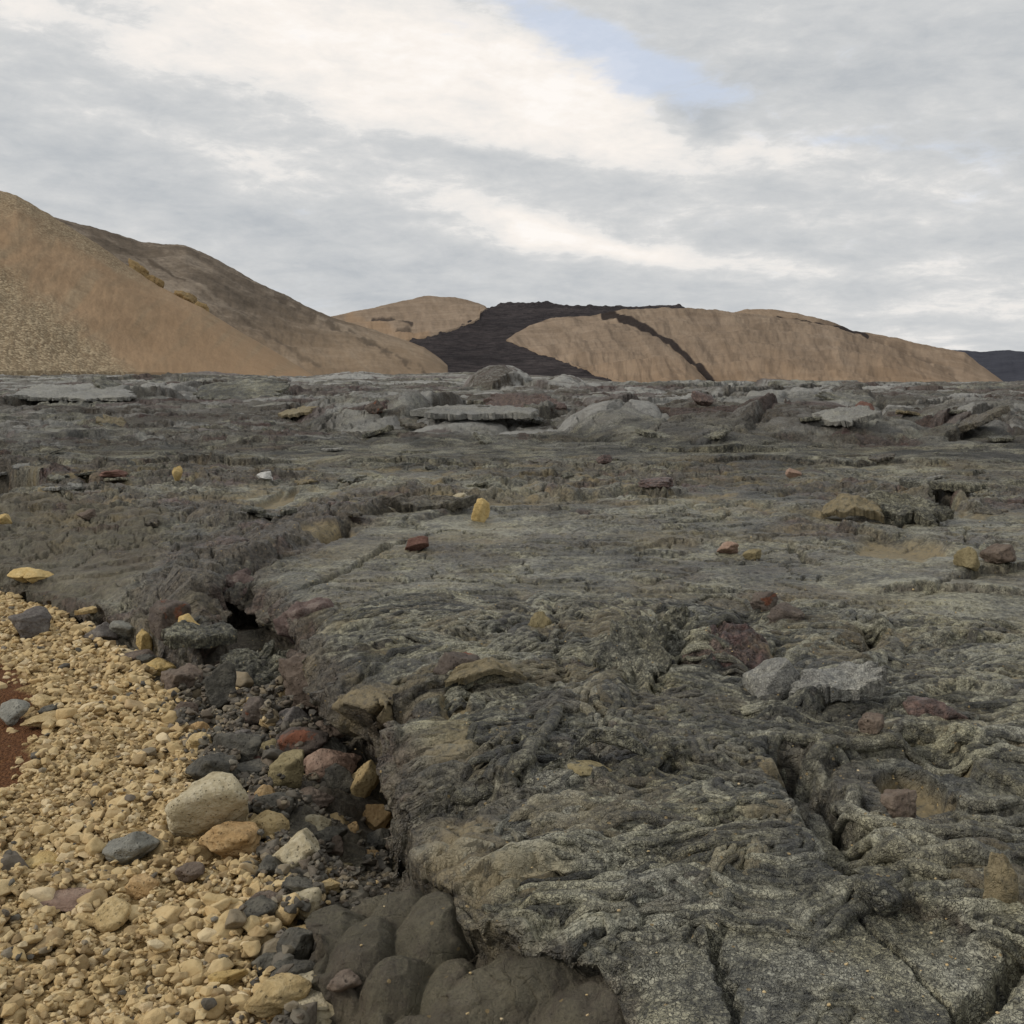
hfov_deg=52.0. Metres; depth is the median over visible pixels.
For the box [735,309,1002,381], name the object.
hill
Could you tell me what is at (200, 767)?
boulder
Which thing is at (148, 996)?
stone
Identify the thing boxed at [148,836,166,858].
stone
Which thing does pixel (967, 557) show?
rock
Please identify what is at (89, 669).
gravel
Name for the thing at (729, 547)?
rock
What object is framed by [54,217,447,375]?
hill
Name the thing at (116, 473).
rock
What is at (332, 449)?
lava slab
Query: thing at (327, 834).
boulder
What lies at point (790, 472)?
rock
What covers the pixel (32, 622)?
boulder
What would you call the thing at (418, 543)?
rock
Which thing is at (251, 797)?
stone
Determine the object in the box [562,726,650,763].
rope
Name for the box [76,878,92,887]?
stone
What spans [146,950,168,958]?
stone
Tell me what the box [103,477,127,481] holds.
lava slab
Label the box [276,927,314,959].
boulder
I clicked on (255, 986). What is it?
stone
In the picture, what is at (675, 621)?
lava slab
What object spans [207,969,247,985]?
stone
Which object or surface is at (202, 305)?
rock outcrop
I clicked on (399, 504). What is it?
lava slab
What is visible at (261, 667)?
lava slab
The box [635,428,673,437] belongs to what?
lava slab
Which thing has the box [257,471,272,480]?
stone
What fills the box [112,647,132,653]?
stone
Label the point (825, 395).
lava slab
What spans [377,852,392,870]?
stone
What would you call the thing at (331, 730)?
rock
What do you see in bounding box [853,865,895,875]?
lava block
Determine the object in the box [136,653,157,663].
stone
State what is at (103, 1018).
stone
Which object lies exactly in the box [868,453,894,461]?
lava slab
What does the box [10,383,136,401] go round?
lava slab
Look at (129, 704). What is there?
stone
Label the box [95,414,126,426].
lava slab
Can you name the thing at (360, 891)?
stone
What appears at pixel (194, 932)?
stone
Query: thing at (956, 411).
lava slab
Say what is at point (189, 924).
stone
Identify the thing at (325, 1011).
boulder
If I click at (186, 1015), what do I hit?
stone
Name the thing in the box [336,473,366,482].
lava slab
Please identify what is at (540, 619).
rock
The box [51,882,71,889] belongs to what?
stone
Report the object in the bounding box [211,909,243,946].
stone
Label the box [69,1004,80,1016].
stone
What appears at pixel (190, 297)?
rock outcrop
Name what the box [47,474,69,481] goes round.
lava slab
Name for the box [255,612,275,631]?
scoria block
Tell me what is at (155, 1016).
stone
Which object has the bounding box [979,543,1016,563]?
rock
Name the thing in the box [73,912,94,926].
stone
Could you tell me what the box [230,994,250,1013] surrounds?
stone
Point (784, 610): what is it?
rock
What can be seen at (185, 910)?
stone
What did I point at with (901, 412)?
lava slab
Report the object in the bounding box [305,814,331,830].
rock
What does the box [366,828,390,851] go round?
stone
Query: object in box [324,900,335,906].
stone
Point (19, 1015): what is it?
stone
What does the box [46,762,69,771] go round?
stone
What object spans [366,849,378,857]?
stone
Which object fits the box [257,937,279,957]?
stone
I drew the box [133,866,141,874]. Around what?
stone
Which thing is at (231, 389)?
lava slab
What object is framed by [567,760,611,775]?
rock
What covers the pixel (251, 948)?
stone
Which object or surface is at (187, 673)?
rock
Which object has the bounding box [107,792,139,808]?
stone
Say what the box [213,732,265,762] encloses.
rock
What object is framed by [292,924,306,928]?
stone
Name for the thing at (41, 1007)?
stone
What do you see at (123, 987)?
stone
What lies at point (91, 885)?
stone
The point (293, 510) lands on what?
lava slab
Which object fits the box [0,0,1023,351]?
sky
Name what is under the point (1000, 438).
lava slab
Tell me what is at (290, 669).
scoria block
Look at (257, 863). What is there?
stone
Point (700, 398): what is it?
rock
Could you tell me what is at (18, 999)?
stone
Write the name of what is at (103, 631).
stone
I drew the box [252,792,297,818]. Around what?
rock
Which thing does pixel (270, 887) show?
stone
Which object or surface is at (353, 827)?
stone
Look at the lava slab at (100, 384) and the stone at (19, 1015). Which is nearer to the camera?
the stone at (19, 1015)
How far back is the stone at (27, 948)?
3.05 m
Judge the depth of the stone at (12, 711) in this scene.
5.02 m
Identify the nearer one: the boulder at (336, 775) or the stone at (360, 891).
the stone at (360, 891)
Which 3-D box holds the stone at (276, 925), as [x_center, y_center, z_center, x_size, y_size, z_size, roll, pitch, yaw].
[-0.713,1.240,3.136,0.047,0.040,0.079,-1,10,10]
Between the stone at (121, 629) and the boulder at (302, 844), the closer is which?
the boulder at (302, 844)
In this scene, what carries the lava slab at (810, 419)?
on the lava field
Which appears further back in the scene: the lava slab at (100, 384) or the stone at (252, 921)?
the lava slab at (100, 384)
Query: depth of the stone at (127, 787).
4.11 m
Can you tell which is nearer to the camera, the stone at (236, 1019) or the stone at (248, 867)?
the stone at (236, 1019)
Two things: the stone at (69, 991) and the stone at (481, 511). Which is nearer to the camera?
the stone at (69, 991)
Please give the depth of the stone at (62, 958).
2.99 m
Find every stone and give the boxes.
[0,513,11,523]
[0,699,29,725]
[0,851,29,871]
[0,879,19,896]
[0,908,10,921]
[0,980,7,996]
[0,993,25,1018]
[2,1007,26,1023]
[7,567,33,582]
[8,934,35,953]
[11,946,26,961]
[20,710,57,727]
[21,816,35,826]
[22,934,42,943]
[23,569,53,583]
[25,851,60,868]
[25,917,46,931]
[26,927,64,959]
[27,887,55,901]
[27,901,43,913]
[29,694,52,706]
[30,870,50,886]
[36,1003,49,1016]
[38,703,58,713]
[38,973,54,982]
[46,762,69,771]
[49,674,65,680]
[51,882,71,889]
[51,987,78,996]
[54,837,69,848]
[56,708,76,719]
[56,954,75,966]
[58,831,65,836]
[62,954,89,978]
[68,923,85,934]
[69,819,81,822]
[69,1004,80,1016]
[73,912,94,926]
[73,945,97,955]
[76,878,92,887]
[77,702,99,712]
[77,888,107,911]
[77,998,94,1016]
[83,622,118,639]
[83,842,106,864]
[84,837,105,856]
[86,882,117,894]
[88,758,102,767]
[92,897,130,932]
[93,982,106,999]
[94,955,118,962]
[98,728,113,736]
[99,1015,108,1022]
[105,807,130,819]
[105,975,128,992]
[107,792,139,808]
[109,620,133,638]
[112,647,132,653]
[113,1015,136,1023]
[114,661,122,671]
[118,782,140,796]
[120,894,130,902]
[121,939,134,949]
[124,699,144,712]
[124,873,159,899]
[128,674,139,683]
[128,905,145,921]
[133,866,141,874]
[134,1014,145,1021]
[135,721,147,730]
[136,629,152,650]
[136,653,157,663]
[139,899,158,907]
[139,994,155,1002]
[141,739,157,748]
[142,793,157,805]
[142,1008,165,1023]
[143,922,162,939]
[145,779,164,786]
[146,657,175,675]
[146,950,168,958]
[147,905,183,927]
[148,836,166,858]
[149,855,169,867]
[156,801,166,810]
[158,1000,178,1007]
[160,710,177,723]
[161,923,175,933]
[161,1008,170,1023]
[167,789,180,795]
[172,466,182,480]
[175,861,204,882]
[176,714,195,721]
[176,995,195,1003]
[177,1007,194,1023]
[178,613,199,624]
[178,906,201,920]
[178,986,194,999]
[179,943,205,957]
[179,958,203,976]
[183,916,200,931]
[185,721,210,732]
[186,732,211,749]
[187,843,213,859]
[188,996,227,1023]
[191,914,217,937]
[192,686,205,698]
[197,891,212,899]
[197,927,216,944]
[202,892,244,905]
[203,994,225,1019]
[204,905,220,915]
[205,903,235,916]
[207,957,233,973]
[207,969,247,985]
[210,898,231,911]
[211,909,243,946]
[218,880,230,892]
[224,995,238,1013]
[225,908,246,928]
[228,859,239,869]
[229,949,241,961]
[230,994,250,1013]
[232,1011,249,1023]
[235,671,253,687]
[238,862,257,875]
[241,947,258,957]
[242,940,260,956]
[243,915,260,931]
[243,936,261,940]
[245,880,259,897]
[247,925,268,936]
[248,795,254,805]
[249,781,272,792]
[249,890,279,903]
[250,858,259,865]
[252,983,261,993]
[254,784,274,795]
[255,855,282,877]
[256,838,279,856]
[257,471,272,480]
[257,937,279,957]
[260,885,274,891]
[260,933,274,942]
[268,918,281,933]
[271,876,286,888]
[271,952,290,964]
[275,865,297,875]
[275,892,300,925]
[290,1007,310,1023]
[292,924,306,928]
[294,866,324,876]
[304,1002,317,1023]
[321,893,325,901]
[322,878,340,894]
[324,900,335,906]
[328,835,343,856]
[330,812,349,824]
[339,885,369,898]
[347,821,358,832]
[363,858,375,872]
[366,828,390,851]
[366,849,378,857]
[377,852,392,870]
[453,493,466,497]
[471,498,489,521]
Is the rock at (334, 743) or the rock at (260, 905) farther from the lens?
the rock at (334, 743)
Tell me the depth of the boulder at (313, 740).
4.62 m
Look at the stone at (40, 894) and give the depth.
3.30 m
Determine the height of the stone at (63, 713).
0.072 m
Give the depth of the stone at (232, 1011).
2.76 m
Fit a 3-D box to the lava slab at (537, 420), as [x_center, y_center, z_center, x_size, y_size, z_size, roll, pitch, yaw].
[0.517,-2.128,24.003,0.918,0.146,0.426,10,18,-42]
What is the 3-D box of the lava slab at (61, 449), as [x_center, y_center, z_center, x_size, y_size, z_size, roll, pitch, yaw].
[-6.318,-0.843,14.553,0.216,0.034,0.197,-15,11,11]
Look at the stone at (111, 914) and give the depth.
3.19 m
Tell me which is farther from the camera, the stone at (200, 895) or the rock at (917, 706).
the rock at (917, 706)
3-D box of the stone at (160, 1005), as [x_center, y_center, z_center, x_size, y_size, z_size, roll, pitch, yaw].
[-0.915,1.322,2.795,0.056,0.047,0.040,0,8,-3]
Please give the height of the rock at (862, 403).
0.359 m
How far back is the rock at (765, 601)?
5.77 m
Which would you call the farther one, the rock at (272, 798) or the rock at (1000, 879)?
the rock at (272, 798)
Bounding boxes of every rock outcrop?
[128,258,149,276]
[145,275,164,287]
[174,290,197,303]
[195,301,208,311]
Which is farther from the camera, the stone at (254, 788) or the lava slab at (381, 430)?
the lava slab at (381, 430)
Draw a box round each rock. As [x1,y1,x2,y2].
[40,887,91,911]
[77,509,96,519]
[99,469,127,477]
[120,649,156,660]
[148,599,191,640]
[160,663,203,690]
[173,702,198,712]
[204,660,236,710]
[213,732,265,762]
[228,729,252,733]
[236,758,268,776]
[241,696,264,724]
[242,895,277,917]
[251,952,275,976]
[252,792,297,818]
[260,738,276,749]
[276,706,315,724]
[281,876,312,892]
[301,786,334,809]
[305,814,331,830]
[315,720,345,738]
[322,737,347,752]
[326,968,362,992]
[363,804,391,830]
[365,400,383,413]
[405,536,428,550]
[433,651,479,674]
[528,611,551,627]
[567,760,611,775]
[596,454,612,463]
[638,477,673,488]
[691,390,713,405]
[716,541,738,553]
[742,549,760,560]
[750,591,777,610]
[767,602,803,622]
[785,468,801,477]
[855,401,874,409]
[858,712,884,733]
[880,789,916,817]
[902,695,968,719]
[953,546,979,571]
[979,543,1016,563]
[982,852,1019,902]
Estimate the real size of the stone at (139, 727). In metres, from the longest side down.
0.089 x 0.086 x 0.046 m
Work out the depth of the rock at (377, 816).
4.42 m
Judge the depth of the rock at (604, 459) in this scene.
14.05 m
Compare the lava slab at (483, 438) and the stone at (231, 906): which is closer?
the stone at (231, 906)
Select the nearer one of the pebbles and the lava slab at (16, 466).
the pebbles
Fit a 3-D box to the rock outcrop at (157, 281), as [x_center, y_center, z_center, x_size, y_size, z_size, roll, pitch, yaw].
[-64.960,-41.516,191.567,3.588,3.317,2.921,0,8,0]
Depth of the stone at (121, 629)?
6.50 m
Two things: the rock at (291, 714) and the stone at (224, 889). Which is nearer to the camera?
the stone at (224, 889)
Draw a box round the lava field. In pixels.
[0,365,1023,1023]
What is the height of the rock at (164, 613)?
0.239 m
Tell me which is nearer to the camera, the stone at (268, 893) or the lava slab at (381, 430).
the stone at (268, 893)
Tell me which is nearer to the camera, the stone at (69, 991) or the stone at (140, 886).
the stone at (69, 991)
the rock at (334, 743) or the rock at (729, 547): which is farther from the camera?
the rock at (729, 547)
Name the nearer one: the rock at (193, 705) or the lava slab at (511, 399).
the rock at (193, 705)
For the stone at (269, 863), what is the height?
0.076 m
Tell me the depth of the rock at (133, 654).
6.01 m
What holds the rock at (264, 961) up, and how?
on the lava field
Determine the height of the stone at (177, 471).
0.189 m
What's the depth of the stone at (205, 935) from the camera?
3.07 m
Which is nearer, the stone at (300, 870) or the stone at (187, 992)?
the stone at (187, 992)
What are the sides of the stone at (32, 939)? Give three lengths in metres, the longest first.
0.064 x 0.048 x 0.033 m
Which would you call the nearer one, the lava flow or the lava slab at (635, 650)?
the lava slab at (635, 650)
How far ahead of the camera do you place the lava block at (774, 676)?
4.24 m
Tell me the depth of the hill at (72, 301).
152.69 m
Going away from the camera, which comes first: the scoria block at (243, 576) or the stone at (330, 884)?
the stone at (330, 884)
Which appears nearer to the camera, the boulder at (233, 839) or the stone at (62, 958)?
the stone at (62, 958)
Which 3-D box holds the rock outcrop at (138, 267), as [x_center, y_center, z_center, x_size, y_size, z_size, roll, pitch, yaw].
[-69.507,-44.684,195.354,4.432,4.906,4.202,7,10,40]
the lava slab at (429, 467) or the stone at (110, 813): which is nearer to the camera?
the stone at (110, 813)
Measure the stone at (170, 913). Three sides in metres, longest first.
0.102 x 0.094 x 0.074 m
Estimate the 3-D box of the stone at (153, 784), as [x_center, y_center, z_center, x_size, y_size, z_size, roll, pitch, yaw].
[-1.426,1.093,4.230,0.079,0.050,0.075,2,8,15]
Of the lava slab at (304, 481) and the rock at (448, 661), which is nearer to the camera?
the rock at (448, 661)
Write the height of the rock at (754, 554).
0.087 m
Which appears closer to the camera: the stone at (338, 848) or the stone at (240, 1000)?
the stone at (240, 1000)
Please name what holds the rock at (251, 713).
on the lava field
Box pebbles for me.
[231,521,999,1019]
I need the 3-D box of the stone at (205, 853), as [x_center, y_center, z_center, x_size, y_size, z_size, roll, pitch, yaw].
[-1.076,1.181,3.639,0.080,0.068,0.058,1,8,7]
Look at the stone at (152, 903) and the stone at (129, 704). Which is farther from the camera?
the stone at (129, 704)
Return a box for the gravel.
[0,591,385,1023]
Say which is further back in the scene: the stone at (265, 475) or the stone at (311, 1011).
the stone at (265, 475)
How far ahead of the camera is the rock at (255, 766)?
4.29 m
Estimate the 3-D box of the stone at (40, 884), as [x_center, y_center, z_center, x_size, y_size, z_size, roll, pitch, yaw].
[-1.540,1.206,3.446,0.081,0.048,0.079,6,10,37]
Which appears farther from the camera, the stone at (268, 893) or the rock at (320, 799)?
the rock at (320, 799)
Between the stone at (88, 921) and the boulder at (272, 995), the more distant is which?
the stone at (88, 921)
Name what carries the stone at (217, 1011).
on the stone at (194, 1004)
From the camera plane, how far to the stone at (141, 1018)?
2.70 m
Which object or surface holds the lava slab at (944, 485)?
on the lava field
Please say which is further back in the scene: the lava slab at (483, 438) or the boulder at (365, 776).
the lava slab at (483, 438)
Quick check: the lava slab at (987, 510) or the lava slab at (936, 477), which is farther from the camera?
the lava slab at (936, 477)
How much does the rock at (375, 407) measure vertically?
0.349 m
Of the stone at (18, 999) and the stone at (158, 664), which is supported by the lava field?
the stone at (158, 664)
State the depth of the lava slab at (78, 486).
11.36 m
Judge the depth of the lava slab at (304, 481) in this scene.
11.88 m
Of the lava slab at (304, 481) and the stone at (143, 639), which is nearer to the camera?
the stone at (143, 639)
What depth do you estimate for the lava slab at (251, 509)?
9.11 m
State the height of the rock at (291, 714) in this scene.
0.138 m
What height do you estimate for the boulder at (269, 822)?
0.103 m
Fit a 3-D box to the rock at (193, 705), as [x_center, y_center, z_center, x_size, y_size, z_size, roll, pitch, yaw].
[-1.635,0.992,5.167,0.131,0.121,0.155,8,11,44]
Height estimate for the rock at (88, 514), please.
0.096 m
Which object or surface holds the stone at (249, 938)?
on the stone at (244, 954)
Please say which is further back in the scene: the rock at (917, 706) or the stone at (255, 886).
the rock at (917, 706)
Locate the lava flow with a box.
[409,301,684,380]
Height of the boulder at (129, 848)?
0.122 m
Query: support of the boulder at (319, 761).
on the lava field
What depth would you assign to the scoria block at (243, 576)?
6.92 m
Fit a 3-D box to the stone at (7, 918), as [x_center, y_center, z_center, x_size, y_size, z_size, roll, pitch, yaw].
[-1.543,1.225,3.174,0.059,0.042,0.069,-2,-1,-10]
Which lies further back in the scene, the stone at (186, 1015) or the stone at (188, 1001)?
the stone at (188, 1001)
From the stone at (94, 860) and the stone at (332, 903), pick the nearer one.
the stone at (332, 903)
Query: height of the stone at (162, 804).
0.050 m
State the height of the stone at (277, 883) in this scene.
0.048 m
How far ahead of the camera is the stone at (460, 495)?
10.12 m
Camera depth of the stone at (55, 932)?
3.06 m
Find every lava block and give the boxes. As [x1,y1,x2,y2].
[742,657,800,697]
[852,873,901,915]
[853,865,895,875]
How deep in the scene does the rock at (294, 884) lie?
3.34 m
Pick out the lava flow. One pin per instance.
(479, 344)
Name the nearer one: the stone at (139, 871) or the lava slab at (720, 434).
the stone at (139, 871)
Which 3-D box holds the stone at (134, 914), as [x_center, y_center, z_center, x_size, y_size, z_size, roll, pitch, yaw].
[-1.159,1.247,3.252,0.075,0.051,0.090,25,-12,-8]
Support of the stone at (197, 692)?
on the lava field
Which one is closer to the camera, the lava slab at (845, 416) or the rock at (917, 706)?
the rock at (917, 706)
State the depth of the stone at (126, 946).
3.07 m
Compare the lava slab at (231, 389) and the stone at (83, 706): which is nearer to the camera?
the stone at (83, 706)
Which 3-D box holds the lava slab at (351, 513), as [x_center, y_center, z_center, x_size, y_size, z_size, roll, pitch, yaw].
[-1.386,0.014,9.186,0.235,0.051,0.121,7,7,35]
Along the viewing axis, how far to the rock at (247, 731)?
4.70 m
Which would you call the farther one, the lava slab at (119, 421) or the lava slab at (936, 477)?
the lava slab at (119, 421)
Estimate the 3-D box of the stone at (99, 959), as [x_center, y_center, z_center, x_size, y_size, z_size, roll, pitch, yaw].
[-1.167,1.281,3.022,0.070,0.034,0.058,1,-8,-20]
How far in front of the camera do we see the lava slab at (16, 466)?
13.23 m
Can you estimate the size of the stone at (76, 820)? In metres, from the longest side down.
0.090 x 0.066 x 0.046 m
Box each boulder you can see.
[8,606,51,638]
[102,831,159,864]
[164,772,248,836]
[185,752,237,780]
[199,821,260,857]
[243,973,311,1018]
[249,810,289,838]
[268,749,303,787]
[269,959,315,976]
[272,828,324,868]
[274,726,328,756]
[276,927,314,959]
[277,970,333,1023]
[282,887,321,920]
[303,748,361,781]
[313,826,347,842]
[318,763,353,792]
[350,760,378,798]
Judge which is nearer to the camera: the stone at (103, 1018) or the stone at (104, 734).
the stone at (103, 1018)
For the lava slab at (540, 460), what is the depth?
14.48 m
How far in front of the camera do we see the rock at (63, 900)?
3.30 m
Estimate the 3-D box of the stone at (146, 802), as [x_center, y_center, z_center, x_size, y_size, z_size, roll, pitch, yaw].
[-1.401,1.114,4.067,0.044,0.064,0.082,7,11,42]
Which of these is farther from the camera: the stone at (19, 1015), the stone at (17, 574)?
the stone at (17, 574)
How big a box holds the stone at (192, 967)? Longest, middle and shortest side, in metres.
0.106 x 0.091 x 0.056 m
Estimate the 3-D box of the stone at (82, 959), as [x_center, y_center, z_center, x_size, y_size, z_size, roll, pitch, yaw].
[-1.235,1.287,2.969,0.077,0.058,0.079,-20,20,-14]
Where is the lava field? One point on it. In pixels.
(428, 933)
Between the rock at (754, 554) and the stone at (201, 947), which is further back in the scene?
the rock at (754, 554)
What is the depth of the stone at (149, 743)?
4.67 m
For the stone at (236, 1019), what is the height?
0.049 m
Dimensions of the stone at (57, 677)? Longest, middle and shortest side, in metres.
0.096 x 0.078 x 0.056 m
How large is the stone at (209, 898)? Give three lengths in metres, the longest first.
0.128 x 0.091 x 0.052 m
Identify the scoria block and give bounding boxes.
[223,568,253,604]
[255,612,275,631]
[273,597,333,644]
[278,653,318,715]
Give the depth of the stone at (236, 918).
3.10 m
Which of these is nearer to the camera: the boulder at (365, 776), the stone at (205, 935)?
the stone at (205, 935)
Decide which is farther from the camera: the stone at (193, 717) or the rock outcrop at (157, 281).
the rock outcrop at (157, 281)
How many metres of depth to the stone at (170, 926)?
3.13 m
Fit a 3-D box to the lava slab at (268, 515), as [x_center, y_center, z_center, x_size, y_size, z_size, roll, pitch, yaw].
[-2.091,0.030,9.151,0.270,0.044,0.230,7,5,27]
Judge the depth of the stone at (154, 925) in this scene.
3.13 m
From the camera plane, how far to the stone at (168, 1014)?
2.71 m
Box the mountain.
[955,350,1023,381]
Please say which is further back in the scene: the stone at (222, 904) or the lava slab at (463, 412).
the lava slab at (463, 412)
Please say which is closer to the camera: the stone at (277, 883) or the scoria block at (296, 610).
the stone at (277, 883)
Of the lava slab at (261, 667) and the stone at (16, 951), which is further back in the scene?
the lava slab at (261, 667)
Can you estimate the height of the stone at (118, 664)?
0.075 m
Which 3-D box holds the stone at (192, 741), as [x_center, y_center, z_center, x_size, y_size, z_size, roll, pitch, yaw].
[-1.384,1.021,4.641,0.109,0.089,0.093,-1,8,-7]
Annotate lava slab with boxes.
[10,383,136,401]
[12,463,30,469]
[41,486,74,490]
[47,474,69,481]
[49,447,65,453]
[67,481,83,488]
[74,471,97,476]
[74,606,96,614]
[92,379,130,390]
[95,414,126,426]
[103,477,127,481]
[144,517,159,526]
[161,620,237,649]
[193,379,289,399]
[220,639,288,688]
[241,506,266,512]
[255,512,282,518]
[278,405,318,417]
[280,507,296,515]
[294,478,317,484]
[321,447,343,450]
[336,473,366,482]
[340,510,362,517]
[362,425,393,438]
[379,494,477,512]
[398,417,427,428]
[410,404,538,420]
[425,465,438,470]
[444,657,526,687]
[466,481,487,486]
[473,432,498,444]
[483,393,566,410]
[528,458,551,463]
[529,416,543,423]
[561,472,573,478]
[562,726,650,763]
[592,615,671,683]
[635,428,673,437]
[660,603,698,656]
[703,428,731,439]
[789,661,886,703]
[799,416,821,421]
[811,405,881,426]
[815,391,847,400]
[821,493,884,523]
[866,490,954,526]
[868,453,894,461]
[895,410,919,415]
[899,477,987,491]
[925,475,945,479]
[939,409,966,413]
[954,405,1010,432]
[972,506,1008,514]
[986,435,1014,441]
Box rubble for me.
[0,606,396,1023]
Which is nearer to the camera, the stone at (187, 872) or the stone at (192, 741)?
the stone at (187, 872)
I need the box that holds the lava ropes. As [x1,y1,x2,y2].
[351,590,1023,969]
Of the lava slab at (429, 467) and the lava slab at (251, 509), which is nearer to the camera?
the lava slab at (251, 509)
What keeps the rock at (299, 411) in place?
on the lava field
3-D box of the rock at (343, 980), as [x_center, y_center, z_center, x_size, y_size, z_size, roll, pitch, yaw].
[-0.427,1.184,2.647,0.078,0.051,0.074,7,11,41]
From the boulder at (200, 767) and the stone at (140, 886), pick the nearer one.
the stone at (140, 886)
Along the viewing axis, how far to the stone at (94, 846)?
3.60 m
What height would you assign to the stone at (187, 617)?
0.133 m
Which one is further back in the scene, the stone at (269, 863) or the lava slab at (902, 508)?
the lava slab at (902, 508)
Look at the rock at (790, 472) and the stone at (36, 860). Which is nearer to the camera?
the stone at (36, 860)
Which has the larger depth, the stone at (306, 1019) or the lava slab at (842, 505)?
the lava slab at (842, 505)
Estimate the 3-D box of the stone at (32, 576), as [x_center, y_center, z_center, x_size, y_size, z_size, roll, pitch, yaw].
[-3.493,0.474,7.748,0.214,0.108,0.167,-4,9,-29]
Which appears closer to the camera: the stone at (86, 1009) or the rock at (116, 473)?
the stone at (86, 1009)
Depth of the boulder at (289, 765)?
4.27 m
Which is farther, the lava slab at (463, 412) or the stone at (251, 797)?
the lava slab at (463, 412)
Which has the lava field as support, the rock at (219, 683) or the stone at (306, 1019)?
the rock at (219, 683)
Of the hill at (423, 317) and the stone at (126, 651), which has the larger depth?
the hill at (423, 317)
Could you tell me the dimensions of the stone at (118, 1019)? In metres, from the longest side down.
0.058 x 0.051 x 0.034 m
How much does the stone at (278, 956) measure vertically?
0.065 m
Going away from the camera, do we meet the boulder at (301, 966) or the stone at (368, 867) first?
the boulder at (301, 966)
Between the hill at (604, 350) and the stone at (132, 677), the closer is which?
the stone at (132, 677)
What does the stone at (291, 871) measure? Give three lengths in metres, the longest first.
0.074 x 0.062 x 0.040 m
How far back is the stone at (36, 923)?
3.15 m
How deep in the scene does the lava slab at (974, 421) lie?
20.04 m
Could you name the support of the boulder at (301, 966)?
on the lava field
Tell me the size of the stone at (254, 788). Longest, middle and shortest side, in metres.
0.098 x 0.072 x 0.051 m
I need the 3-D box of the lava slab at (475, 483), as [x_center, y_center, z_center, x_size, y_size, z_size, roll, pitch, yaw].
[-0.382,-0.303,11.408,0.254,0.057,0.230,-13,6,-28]
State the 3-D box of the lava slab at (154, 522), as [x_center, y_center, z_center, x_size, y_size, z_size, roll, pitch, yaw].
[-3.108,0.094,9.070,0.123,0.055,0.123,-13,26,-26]
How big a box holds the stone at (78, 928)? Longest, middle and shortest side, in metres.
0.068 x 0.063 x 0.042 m
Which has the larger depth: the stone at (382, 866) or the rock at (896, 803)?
the stone at (382, 866)
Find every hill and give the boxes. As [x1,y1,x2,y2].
[0,191,312,376]
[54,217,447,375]
[331,296,487,340]
[506,316,705,382]
[586,307,958,382]
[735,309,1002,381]
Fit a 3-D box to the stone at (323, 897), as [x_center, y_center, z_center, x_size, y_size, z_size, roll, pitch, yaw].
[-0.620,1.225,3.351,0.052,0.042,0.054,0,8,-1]
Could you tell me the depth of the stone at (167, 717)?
5.01 m
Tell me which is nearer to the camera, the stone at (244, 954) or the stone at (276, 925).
the stone at (244, 954)
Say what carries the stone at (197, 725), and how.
on the lava field
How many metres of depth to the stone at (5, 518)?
9.45 m
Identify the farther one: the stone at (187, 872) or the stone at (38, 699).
the stone at (38, 699)
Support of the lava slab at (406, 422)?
on the lava field
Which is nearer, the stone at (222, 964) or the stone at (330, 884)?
the stone at (222, 964)
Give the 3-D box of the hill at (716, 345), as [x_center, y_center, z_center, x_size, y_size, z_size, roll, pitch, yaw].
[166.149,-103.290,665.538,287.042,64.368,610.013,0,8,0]
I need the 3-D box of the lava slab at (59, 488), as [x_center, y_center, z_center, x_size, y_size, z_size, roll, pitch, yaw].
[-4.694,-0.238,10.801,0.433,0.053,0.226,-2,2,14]
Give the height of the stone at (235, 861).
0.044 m
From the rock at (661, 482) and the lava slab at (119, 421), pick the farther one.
the lava slab at (119, 421)

